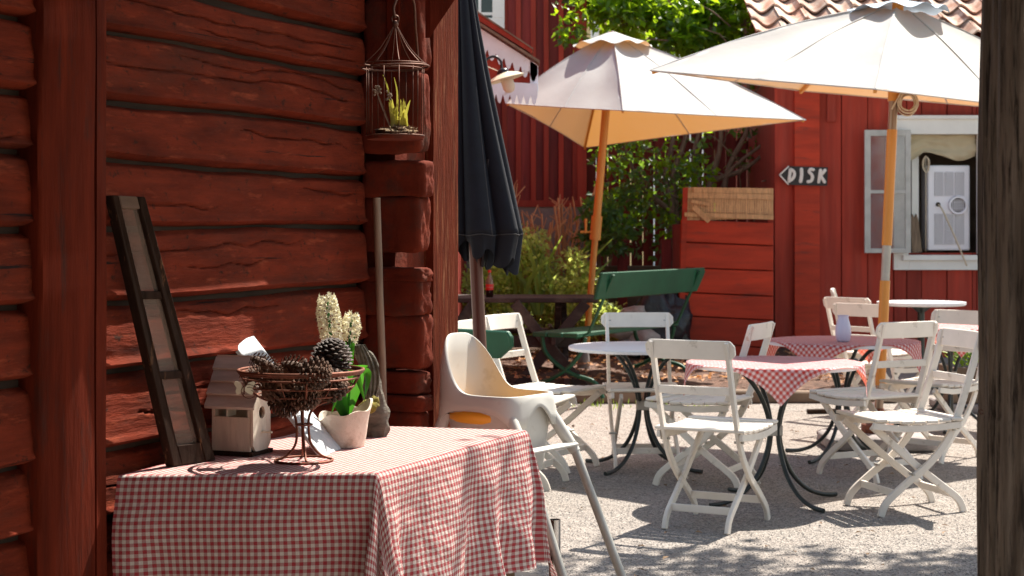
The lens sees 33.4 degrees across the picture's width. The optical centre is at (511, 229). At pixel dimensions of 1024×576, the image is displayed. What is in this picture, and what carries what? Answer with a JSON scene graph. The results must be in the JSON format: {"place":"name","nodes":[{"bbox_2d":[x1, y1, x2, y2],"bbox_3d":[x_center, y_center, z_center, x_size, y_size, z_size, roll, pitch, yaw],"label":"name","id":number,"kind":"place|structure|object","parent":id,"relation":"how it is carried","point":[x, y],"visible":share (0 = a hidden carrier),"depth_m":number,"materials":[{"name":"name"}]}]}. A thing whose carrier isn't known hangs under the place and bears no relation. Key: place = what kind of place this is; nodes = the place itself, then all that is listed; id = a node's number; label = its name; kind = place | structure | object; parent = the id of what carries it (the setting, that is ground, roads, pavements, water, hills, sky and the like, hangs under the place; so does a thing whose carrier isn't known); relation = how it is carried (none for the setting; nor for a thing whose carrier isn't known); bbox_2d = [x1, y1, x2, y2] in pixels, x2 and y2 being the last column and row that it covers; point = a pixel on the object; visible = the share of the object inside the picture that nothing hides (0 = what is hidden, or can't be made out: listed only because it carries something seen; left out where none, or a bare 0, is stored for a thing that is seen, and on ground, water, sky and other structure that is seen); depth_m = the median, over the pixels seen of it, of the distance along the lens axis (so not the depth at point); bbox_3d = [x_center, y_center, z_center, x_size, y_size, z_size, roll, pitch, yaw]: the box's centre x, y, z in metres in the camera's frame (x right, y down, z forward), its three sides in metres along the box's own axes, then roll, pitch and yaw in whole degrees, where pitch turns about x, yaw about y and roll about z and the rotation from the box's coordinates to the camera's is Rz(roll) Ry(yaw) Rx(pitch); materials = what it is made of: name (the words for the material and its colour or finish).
{"place":"outdoors","nodes":[
{"label":"outdoors","id":0,"kind":"place"},
{"bbox_2d":[466,0,588,342],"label":"red barn","id":1,"kind":"structure","parent":0,"point":[545,162],"depth_m":18.38,"materials":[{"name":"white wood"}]},
{"bbox_2d":[476,0,504,28],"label":"window","id":2,"kind":"structure","parent":1,"relation":"in","point":[494,10],"depth_m":18.35,"materials":[{"name":"white paint"}]},
{"bbox_2d":[549,518,560,575],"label":"steel tube","id":3,"kind":"object","parent":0,"point":[556,524],"visible":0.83,"depth_m":5.43,"materials":[{"name":"white metal"}]},
{"bbox_2d":[587,21,649,265],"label":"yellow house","id":4,"kind":"structure","parent":0,"point":[596,34],"depth_m":30.00,"materials":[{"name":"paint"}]},
{"bbox_2d":[500,347,875,389],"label":"garden soil","id":5,"kind":"structure","parent":0,"point":[718,380],"depth_m":14.81,"materials":[{"name":"brown soil"}]},
{"bbox_2d":[461,263,518,318],"bbox_3d":[-0.241,0.610,16.805,0.784,1.078,1.029,0,0,0],"label":"leaved bush","id":6,"kind":"object","parent":5,"relation":"on","point":[497,279],"visible":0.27,"depth_m":16.59,"materials":[{"name":"green plant"}]},
{"bbox_2d":[497,222,566,334],"bbox_3d":[0.179,0.536,16.899,0.776,1.237,0.982,0,0,0],"label":"leaved bush","id":7,"kind":"object","parent":5,"relation":"on","point":[527,260],"visible":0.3,"depth_m":16.75,"materials":[{"name":"green plant"}]},
{"bbox_2d":[513,180,603,319],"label":"dried stalks","id":8,"kind":"object","parent":5,"relation":"on","point":[558,229],"visible":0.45,"depth_m":17.14,"materials":[{"name":"brown plant"}]},
{"bbox_2d":[510,235,611,314],"bbox_3d":[0.422,0.437,16.597,1.117,0.808,0.611,0,0,0],"label":"iris clump","id":9,"kind":"object","parent":5,"relation":"on","point":[536,308],"visible":0.59,"depth_m":16.45,"materials":[{"name":"green plant"}]},
{"bbox_2d":[538,246,608,342],"bbox_3d":[0.598,0.649,16.708,0.726,0.988,0.973,0,0,0],"label":"leaved bush","id":10,"kind":"object","parent":5,"relation":"on","point":[573,275],"visible":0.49,"depth_m":16.47,"materials":[{"name":"green plant"}]},
{"bbox_2d":[581,299,625,356],"bbox_3d":[0.914,0.939,16.289,0.558,0.565,0.978,0,0,0],"label":"leaved bush","id":11,"kind":"object","parent":5,"relation":"on","point":[597,338],"visible":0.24,"depth_m":16.19,"materials":[{"name":"green plant"}]},
{"bbox_2d":[532,268,704,398],"bbox_3d":[0.877,0.818,14.023,0.744,0.977,2.042,0,0,29],"label":"garden bench","id":12,"kind":"object","parent":5,"relation":"on","point":[633,283],"visible":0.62,"depth_m":13.59,"materials":[{"name":"green paint"}]},
{"bbox_2d":[619,338,637,356],"bbox_3d":[1.087,1.092,15.898,0.283,0.195,0.223,0,0,0],"label":"rock","id":13,"kind":"object","parent":5,"relation":"on","point":[627,340],"visible":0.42,"depth_m":15.85,"materials":[{"name":"grey stone"}]},
{"bbox_2d":[604,330,637,339],"bbox_3d":[1.027,0.917,15.898,0.380,0.261,0.280,0,0,0],"label":"rock","id":14,"kind":"object","parent":13,"relation":"on","point":[622,335],"visible":0.27,"depth_m":15.80,"materials":[{"name":"grey stone"}]},
{"bbox_2d":[620,305,645,311],"bbox_3d":[1.128,0.800,15.898,0.248,0.186,0.242,0,0,0],"label":"rock","id":15,"kind":"object","parent":14,"relation":"on","point":[638,308],"visible":0.39,"depth_m":15.84,"materials":[{"name":"grey stone"}]},
{"bbox_2d":[630,329,660,340],"bbox_3d":[1.222,1.021,15.896,0.299,0.226,0.282,0,0,-30],"label":"rock","id":16,"kind":"object","parent":13,"relation":"on","point":[646,335],"visible":0.3,"depth_m":15.80,"materials":[{"name":"grey stone"}]},
{"bbox_2d":[551,0,765,265],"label":"lilac tree","id":17,"kind":"object","parent":5,"relation":"on","point":[689,27],"visible":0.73,"depth_m":17.98,"materials":[{"name":"green plant"}]},
{"bbox_2d":[625,293,692,360],"bbox_3d":[1.394,1.021,16.183,0.759,1.020,0.646,0,0,0],"label":"black sack","id":18,"kind":"object","parent":5,"relation":"on","point":[672,304],"visible":0.24,"depth_m":15.97,"materials":[{"name":"plastic"}]},
{"bbox_2d":[587,131,747,265],"bbox_3d":[1.920,-0.031,19.240,2.220,2.162,0.080,0,0,0],"label":"picket fence","id":19,"kind":"object","parent":5,"relation":"on","point":[731,142],"visible":0.06,"depth_m":19.20,"materials":[{"name":"wood"}]},
{"bbox_2d":[492,349,868,382],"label":"fallen leaves","id":20,"kind":"object","parent":5,"relation":"on","point":[676,371],"visible":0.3,"depth_m":14.35,"materials":[{"name":"brown plant"}]},
{"bbox_2d":[653,11,747,265],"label":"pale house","id":21,"kind":"structure","parent":0,"point":[677,171],"depth_m":36.00,"materials":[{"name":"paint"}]},
{"bbox_2d":[523,363,977,575],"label":"gravel ground","id":22,"kind":"structure","parent":0,"point":[648,463],"depth_m":8.11,"materials":[{"name":"grey gravel"}]},
{"bbox_2d":[0,0,457,575],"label":"log house","id":23,"kind":"structure","parent":22,"relation":"on","point":[242,154],"depth_m":4.66,"materials":[{"name":"red wood"}]},
{"bbox_2d":[392,0,418,58],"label":"wall hook","id":24,"kind":"object","parent":23,"relation":"attached to","point":[415,24],"depth_m":5.30,"materials":[{"name":"metal"}]},
{"bbox_2d":[361,15,428,140],"bbox_3d":[-0.356,-0.464,5.200,0.209,0.381,0.210,0,0,0],"label":"bird cage","id":25,"kind":"object","parent":24,"relation":"hanging from","point":[395,137],"visible":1,"depth_m":5.18,"materials":[{"name":"brown metal"}]},
{"bbox_2d":[372,75,417,133],"bbox_3d":[-0.348,-0.373,5.201,0.151,0.198,0.160,0,0,0],"label":"caged plant","id":26,"kind":"object","parent":25,"relation":"in","point":[399,122],"visible":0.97,"depth_m":5.19,"materials":[{"name":"plant"}]},
{"bbox_2d":[373,198,386,403],"bbox_3d":[-0.407,0.625,5.440,0.089,1.452,0.025,0,0,37],"label":"wooden stick","id":27,"kind":"object","parent":22,"relation":"on","point":[379,284],"visible":0.52,"depth_m":5.44,"materials":[{"name":"brown wood"}]},
{"bbox_2d":[458,252,465,315],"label":"side wing","id":28,"kind":"structure","parent":22,"relation":"on","point":[461,265],"depth_m":16.38,"materials":[{"name":"red wood"}]},
{"bbox_2d":[486,55,523,92],"bbox_3d":[-0.202,-1.137,12.500,0.582,0.278,0.280,0,0,0],"label":"wall lamp","id":29,"kind":"object","parent":28,"relation":"attached to","point":[504,77],"visible":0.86,"depth_m":12.46,"materials":[{"name":"white metal"}]},
{"bbox_2d":[478,12,539,104],"bbox_3d":[-0.128,-1.368,13.445,0.678,0.840,0.970,0,0,0],"label":"carved hood","id":30,"kind":"object","parent":28,"relation":"attached to","point":[511,51],"visible":0.49,"depth_m":13.03,"materials":[{"name":"white paint"}]},
{"bbox_2d":[458,328,513,358],"bbox_3d":[-0.378,0.916,8.661,1.494,0.882,0.662,0,0,40],"label":"garden bench","id":31,"kind":"object","parent":22,"relation":"on","point":[499,344],"visible":0.02,"depth_m":8.02,"materials":[{"name":"green paint"}]},
{"bbox_2d":[458,0,541,575],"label":"folded umbrella","id":32,"kind":"object","parent":22,"relation":"on","point":[490,232],"visible":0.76,"depth_m":6.33,"materials":[{"name":"black fabric"}]},
{"bbox_2d":[458,319,576,490],"bbox_3d":[0.002,0.922,9.047,0.599,0.866,0.430,0,0,18],"label":"folding chair","id":33,"kind":"object","parent":22,"relation":"on","point":[565,402],"visible":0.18,"depth_m":9.12,"materials":[{"name":"white paint"}]},
{"bbox_2d":[458,294,597,384],"bbox_3d":[-0.130,0.983,14.730,1.700,0.815,1.460,0,0,0],"label":"picnic table","id":34,"kind":"object","parent":22,"relation":"on","point":[562,320],"visible":0.34,"depth_m":14.28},
{"bbox_2d":[486,270,493,296],"bbox_3d":[-0.190,0.460,14.449,0.068,0.229,0.069,0,0,0],"label":"cola bottle","id":35,"kind":"object","parent":34,"relation":"on","point":[489,289],"visible":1,"depth_m":14.42,"materials":[{"name":"red glass"}]},
{"bbox_2d":[434,332,625,575],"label":"chair","id":36,"kind":"object","parent":22,"relation":"on","point":[478,390],"visible":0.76,"depth_m":5.56,"materials":[{"name":"white plastic"}]},
{"bbox_2d":[485,313,606,473],"bbox_3d":[0.181,0.922,9.696,0.599,0.866,0.430,0,0,30],"label":"folding chair","id":37,"kind":"object","parent":22,"relation":"on","point":[505,321],"visible":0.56,"depth_m":9.76,"materials":[{"name":"white paint"}]},
{"bbox_2d":[580,239,671,342],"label":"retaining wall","id":38,"kind":"structure","parent":22,"relation":"on","point":[622,265],"depth_m":17.46,"materials":[{"name":"brown wood"}]},
{"bbox_2d":[570,194,637,265],"bbox_3d":[0.926,0.005,17.306,0.711,0.727,0.992,0,0,0],"label":"ivy clump","id":39,"kind":"object","parent":38,"relation":"on","point":[609,209],"visible":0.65,"depth_m":17.07,"materials":[{"name":"green plant"}]},
{"bbox_2d":[568,341,702,475],"bbox_3d":[0.739,1.005,9.650,0.840,0.690,0.840,0,0,0],"label":"round table","id":40,"kind":"object","parent":22,"relation":"on","point":[623,349],"visible":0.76,"depth_m":9.61,"materials":[{"name":"white metal"}]},
{"bbox_2d":[601,312,679,467],"bbox_3d":[0.746,0.922,9.760,0.430,0.866,0.599,0,0,-2],"label":"folding chair","id":41,"kind":"object","parent":22,"relation":"on","point":[636,319],"visible":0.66,"depth_m":9.89,"materials":[{"name":"white paint"}]},
{"bbox_2d":[505,31,805,368],"bbox_3d":[1.093,-0.219,15.203,2.317,3.143,2.343,0,0,31],"label":"cafe umbrella","id":42,"kind":"object","parent":22,"relation":"on","point":[603,91],"visible":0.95,"depth_m":15.26,"materials":[{"name":"beige fabric"}]},
{"bbox_2d":[572,398,739,409],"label":"grass tufts","id":43,"kind":"object","parent":22,"relation":"on","point":[597,402],"visible":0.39,"depth_m":12.96,"materials":[{"name":"green plant"}]},
{"bbox_2d":[587,7,749,238],"bbox_3d":[2.502,-2.050,23.465,4.112,6.808,2.918,0,0,0],"label":"tree","id":44,"kind":"object","parent":22,"relation":"on","point":[715,24],"visible":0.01,"depth_m":23.60,"materials":[{"name":"plant"}]},
{"bbox_2d":[644,321,774,487],"bbox_3d":[1.056,0.922,9.058,0.599,0.866,0.430,0,0,26],"label":"folding chair","id":45,"kind":"object","parent":22,"relation":"on","point":[759,331],"visible":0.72,"depth_m":8.95,"materials":[{"name":"white paint"}]},
{"bbox_2d":[645,339,777,534],"bbox_3d":[0.914,0.922,7.792,0.430,0.866,0.599,0,0,28],"label":"folding chair","id":46,"kind":"object","parent":22,"relation":"on","point":[741,429],"visible":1,"depth_m":7.67,"materials":[{"name":"white paint"}]},
{"bbox_2d":[672,187,773,355],"bbox_3d":[2.026,0.485,16.610,0.921,1.771,0.980,0,0,0],"label":"plank screen","id":47,"kind":"object","parent":22,"relation":"on","point":[731,299],"visible":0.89,"depth_m":16.20,"materials":[{"name":"red wood"}]},
{"bbox_2d":[553,389,896,402],"bbox_3d":[0.900,1.300,13.295,4.200,0.100,0.150,0,0,0],"label":"edging timber","id":48,"kind":"object","parent":22,"relation":"on","point":[799,396],"visible":0.09,"depth_m":13.22,"materials":[{"name":"brown wood"}]},
{"bbox_2d":[562,405,956,575],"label":"dropped leaves","id":49,"kind":"object","parent":22,"relation":"on","point":[664,557],"visible":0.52,"depth_m":7.77,"materials":[{"name":"brown plant"}]},
{"bbox_2d":[698,367,856,512],"bbox_3d":[1.300,1.005,8.450,0.850,0.690,0.850,0,0,0],"label":"round table","id":50,"kind":"object","parent":22,"relation":"on","point":[777,433],"visible":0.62,"depth_m":8.41,"materials":[{"name":"black metal"}]},
{"bbox_2d":[683,356,866,405],"bbox_3d":[1.300,0.744,8.450,0.872,0.175,0.872,0,0,-38],"label":"gingham cloth","id":51,"kind":"object","parent":50,"relation":"on","point":[780,380],"visible":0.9,"depth_m":8.13,"materials":[{"name":"red fabric"}]},
{"bbox_2d":[806,408,834,413],"bbox_3d":[2.276,1.331,12.501,0.232,0.032,0.050,0,0,-7],"label":"wood offcut","id":52,"kind":"object","parent":22,"relation":"on","point":[814,411],"visible":0.58,"depth_m":12.47,"materials":[{"name":"brown wood"}]},
{"bbox_2d":[769,341,897,463],"bbox_3d":[1.956,1.005,10.100,0.880,0.689,0.880,0,0,0],"label":"round table","id":53,"kind":"object","parent":22,"relation":"on","point":[848,379],"visible":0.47,"depth_m":10.06,"materials":[{"name":"black metal"}]},
{"bbox_2d":[766,336,921,371],"bbox_3d":[1.956,0.743,10.100,0.907,0.175,0.906,0,0,0],"label":"gingham cloth","id":54,"kind":"object","parent":53,"relation":"on","point":[821,346],"visible":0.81,"depth_m":9.84,"materials":[{"name":"red fabric"}]},
{"bbox_2d":[835,315,850,341],"bbox_3d":[1.931,0.578,9.950,0.092,0.155,0.092,0,0,0],"label":"vase","id":55,"kind":"object","parent":54,"relation":"on","point":[843,330],"visible":1,"depth_m":9.92,"materials":[{"name":"purple ceramic"}]},
{"bbox_2d":[725,0,981,362],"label":"red cabin","id":56,"kind":"object","parent":22,"relation":"on","point":[827,238],"visible":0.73,"depth_m":17.30,"materials":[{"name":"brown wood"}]},
{"bbox_2d":[779,166,827,185],"bbox_3d":[2.933,-0.538,17.186,0.496,0.201,0.023,0,0,0],"label":"disk sign","id":57,"kind":"object","parent":56,"relation":"attached to","point":[802,175],"visible":1,"depth_m":17.18,"materials":[{"name":"black paint"}]},
{"bbox_2d":[911,214,917,251],"bbox_3d":[4.085,0.038,17.348,0.080,0.390,0.055,0,0,0],"label":"wood slab","id":58,"kind":"object","parent":56,"relation":"in","point":[914,244],"depth_m":17.33,"materials":[{"name":"grey wood"}]},
{"bbox_2d":[914,214,921,251],"bbox_3d":[4.130,0.038,17.378,0.080,0.391,0.055,0,0,0],"label":"wood slab","id":59,"kind":"object","parent":56,"relation":"in","point":[918,233],"depth_m":17.36,"materials":[{"name":"grey wood"}]},
{"bbox_2d":[922,156,929,251],"bbox_3d":[4.203,-0.261,17.325,0.081,0.976,0.018,0,0,0],"label":"looped cord","id":60,"kind":"object","parent":56,"relation":"hanging from","point":[928,159],"visible":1,"depth_m":17.33,"materials":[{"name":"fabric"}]},
{"bbox_2d":[921,165,969,265],"bbox_3d":[4.455,-0.142,17.426,0.432,1.025,0.548,0,0,0],"label":"air conditioner","id":61,"kind":"object","parent":56,"relation":"in","point":[946,202],"visible":0.98,"depth_m":17.40,"materials":[{"name":"white plastic"}]},
{"bbox_2d":[830,288,898,387],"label":"folding chair","id":62,"kind":"object","parent":22,"relation":"on","point":[833,292],"visible":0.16,"depth_m":13.88,"materials":[{"name":"white paint"}]},
{"bbox_2d":[823,297,912,410],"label":"folding chair","id":63,"kind":"object","parent":22,"relation":"on","point":[828,302],"visible":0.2,"depth_m":12.37,"materials":[{"name":"white paint"}]},
{"bbox_2d":[809,321,938,483],"bbox_3d":[1.970,0.922,9.295,0.430,0.866,0.599,0,0,-29],"label":"folding chair","id":64,"kind":"object","parent":22,"relation":"on","point":[859,397],"visible":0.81,"depth_m":9.18,"materials":[{"name":"white paint"}]},
{"bbox_2d":[817,428,936,451],"bbox_3d":[2.265,1.305,10.601,0.689,0.092,0.616,0,0,0],"label":"umbrella base","id":65,"kind":"object","parent":22,"relation":"on","point":[875,438],"visible":0.23,"depth_m":10.33,"materials":[{"name":"grey concrete"}]},
{"bbox_2d":[650,0,980,433],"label":"cafe umbrella","id":66,"kind":"object","parent":65,"relation":"on","point":[891,50],"visible":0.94,"depth_m":10.22,"materials":[{"name":"beige fabric"}]},
{"bbox_2d":[891,93,918,115],"bbox_3d":[2.430,-0.781,10.570,0.175,0.164,0.070,0,0,0],"label":"rope coil","id":67,"kind":"object","parent":66,"relation":"hanging from","point":[900,97],"visible":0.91,"depth_m":10.56,"materials":[{"name":"beige fabric"}]},
{"bbox_2d":[831,303,926,427],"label":"folding chair","id":68,"kind":"object","parent":22,"relation":"on","point":[860,310],"visible":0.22,"depth_m":11.29,"materials":[{"name":"white paint"}]},
{"bbox_2d":[834,328,977,516],"bbox_3d":[1.922,0.922,8.245,0.599,0.866,0.430,0,0,-15],"label":"folding chair","id":69,"kind":"object","parent":22,"relation":"on","point":[920,414],"visible":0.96,"depth_m":8.18,"materials":[{"name":"white paint"}]},
{"bbox_2d":[876,300,965,389],"bbox_3d":[3.500,0.985,14.600,0.750,0.730,0.750,0,0,0],"label":"white bistro table","id":70,"kind":"object","parent":22,"relation":"on","point":[921,307],"visible":0.51,"depth_m":14.46,"materials":[{"name":"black metal"}]},
{"bbox_2d":[879,309,977,463],"bbox_3d":[2.522,0.922,10.113,0.599,0.866,0.430,0,0,-44],"label":"folding chair","id":71,"kind":"object","parent":22,"relation":"on","point":[961,317],"visible":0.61,"depth_m":10.08,"materials":[{"name":"white paint"}]},
{"bbox_2d":[894,337,976,433],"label":"folding chair","id":72,"kind":"object","parent":22,"relation":"on","point":[950,396],"visible":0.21,"depth_m":11.58,"materials":[{"name":"white wood"}]},
{"bbox_2d":[935,324,977,357],"bbox_3d":[2.980,0.749,11.600,0.824,0.186,0.824,0,0,-35],"label":"gingham cloth","id":73,"kind":"object","parent":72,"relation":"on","point":[966,327],"visible":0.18,"depth_m":11.41,"materials":[{"name":"fabric"}]},
{"bbox_2d":[929,398,977,413],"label":"paving slab","id":74,"kind":"structure","parent":22,"relation":"on","point":[932,401],"depth_m":12.64,"materials":[{"name":"grey stone"}]},
{"bbox_2d":[939,363,977,402],"bbox_3d":[3.498,1.153,12.800,0.500,0.265,0.400,0,0,0],"label":"wooden planter","id":75,"kind":"object","parent":74,"relation":"on","point":[962,370],"visible":0.11,"depth_m":12.60,"materials":[{"name":"brown wood"}]},
{"bbox_2d":[942,351,971,366],"bbox_3d":[3.509,0.883,12.789,0.579,0.294,0.436,0,0,0],"label":"planter plant","id":76,"kind":"object","parent":75,"relation":"in","point":[965,356],"visible":0.15,"depth_m":12.74,"materials":[{"name":"green plant"}]},
{"bbox_2d":[976,0,1023,575],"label":"timber post","id":77,"kind":"object","parent":22,"relation":"on","point":[1000,412],"visible":1,"depth_m":3.34,"materials":[{"name":"wood"}]},
{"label":"serving table","id":78,"kind":"object","parent":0,"visible":0},
{"bbox_2d":[112,426,556,575],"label":"tablecloth","id":79,"kind":"object","parent":78,"relation":"on","point":[413,501],"visible":0.87,"depth_m":4.32,"materials":[{"name":"red fabric"}]},
{"bbox_2d":[106,195,214,465],"bbox_3d":[-0.893,0.266,4.414,0.068,0.702,0.355,0,0,36],"label":"old sash","id":80,"kind":"object","parent":79,"relation":"on","point":[198,449],"visible":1,"depth_m":4.39,"materials":[{"name":"brown wood"}]},
{"bbox_2d":[204,355,272,456],"bbox_3d":[-0.738,0.482,4.698,0.173,0.270,0.144,0,0,20],"label":"birdhouse","id":81,"kind":"object","parent":79,"relation":"on","point":[241,425],"visible":0.81,"depth_m":4.66,"materials":[{"name":"brown wood"}]},
{"bbox_2d":[236,336,340,455],"bbox_3d":[-0.613,0.466,4.809,0.370,0.317,0.155,0,0,38],"label":"trowel","id":82,"kind":"object","parent":79,"relation":"on","point":[323,442],"visible":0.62,"depth_m":4.78,"materials":[{"name":"white metal"}]},
{"bbox_2d":[236,364,364,464],"bbox_3d":[-0.563,0.495,4.550,0.341,0.248,0.341,0,0,0],"label":"wire basket","id":83,"kind":"object","parent":79,"relation":"on","point":[357,372],"visible":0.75,"depth_m":4.48,"materials":[{"name":"brown metal"}]},
{"bbox_2d":[234,376,256,398],"bbox_3d":[-0.708,0.406,4.437,0.049,0.062,0.116,0,0,-31],"label":"butterfly ornament","id":84,"kind":"object","parent":83,"relation":"hanging from","point":[243,389],"visible":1,"depth_m":4.40,"materials":[{"name":"beige wood"}]},
{"bbox_2d":[243,364,267,387],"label":"pine cone","id":85,"kind":"object","parent":83,"relation":"in","point":[254,378],"visible":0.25,"depth_m":4.51,"materials":[{"name":"brown plant"}]},
{"bbox_2d":[249,352,283,373],"bbox_3d":[-0.639,0.351,4.440,0.091,0.064,0.055,0,0,0],"label":"pine cone","id":86,"kind":"object","parent":83,"relation":"in","point":[262,363],"visible":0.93,"depth_m":4.43,"materials":[{"name":"brown plant"}]},
{"bbox_2d":[258,369,294,402],"bbox_3d":[-0.616,0.408,4.469,0.096,0.093,0.094,0,0,0],"label":"pine cone","id":87,"kind":"object","parent":83,"relation":"in","point":[266,395],"visible":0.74,"depth_m":4.44,"materials":[{"name":"brown plant"}]},
{"bbox_2d":[267,393,299,417],"bbox_3d":[-0.599,0.453,4.500,0.094,0.092,0.092,0,0,0],"label":"pine cone","id":88,"kind":"object","parent":83,"relation":"in","point":[290,410],"visible":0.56,"depth_m":4.48,"materials":[{"name":"brown plant"}]},
{"bbox_2d":[280,354,312,373],"bbox_3d":[-0.570,0.364,4.519,0.087,0.067,0.070,0,0,0],"label":"pine cone","id":89,"kind":"object","parent":83,"relation":"in","point":[290,366],"visible":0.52,"depth_m":4.50,"materials":[{"name":"brown plant"}]},
{"bbox_2d":[287,379,322,411],"bbox_3d":[-0.542,0.430,4.470,0.094,0.096,0.096,0,0,0],"label":"pine cone","id":90,"kind":"object","parent":83,"relation":"in","point":[308,405],"visible":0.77,"depth_m":4.45,"materials":[{"name":"brown plant"}]},
{"bbox_2d":[297,356,332,390],"bbox_3d":[-0.511,0.373,4.420,0.096,0.091,0.092,0,0,0],"label":"pine cone","id":91,"kind":"object","parent":83,"relation":"in","point":[323,367],"visible":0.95,"depth_m":4.40,"materials":[{"name":"brown plant"}]},
{"bbox_2d":[311,337,352,371],"bbox_3d":[-0.482,0.345,4.560,0.116,0.113,0.115,0,0,0],"label":"pine cone","id":92,"kind":"object","parent":83,"relation":"in","point":[333,352],"visible":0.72,"depth_m":4.54,"materials":[{"name":"brown plant"}]},
{"bbox_2d":[322,367,349,402],"bbox_3d":[-0.476,0.411,4.500,0.094,0.094,0.094,0,0,0],"label":"pine cone","id":93,"kind":"object","parent":83,"relation":"in","point":[341,393],"visible":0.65,"depth_m":4.48,"materials":[{"name":"brown plant"}]},
{"bbox_2d":[319,398,372,447],"bbox_3d":[-0.474,0.550,4.862,0.154,0.134,0.131,0,0,0],"label":"flower pot","id":94,"kind":"object","parent":79,"relation":"on","point":[348,431],"visible":0.85,"depth_m":4.81,"materials":[{"name":"beige ceramic"}]},
{"bbox_2d":[316,292,370,415],"bbox_3d":[-0.480,0.358,4.832,0.154,0.366,0.184,0,0,0],"label":"hyacinth","id":95,"kind":"object","parent":94,"relation":"on","point":[344,406],"visible":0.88,"depth_m":4.83,"materials":[{"name":"beige plant"}]},
{"bbox_2d":[357,378,389,436],"bbox_3d":[-0.405,0.524,5.010,0.076,0.185,0.205,0,0,3],"label":"bark piece","id":96,"kind":"object","parent":79,"relation":"on","point":[378,423],"visible":0.72,"depth_m":5.07,"materials":[{"name":"wood"}]},
{"bbox_2d":[354,344,379,399],"bbox_3d":[-0.428,0.434,5.009,0.083,0.194,0.025,0,0,0],"label":"bark slab","id":97,"kind":"object","parent":96,"relation":"on","point":[363,355],"depth_m":5.00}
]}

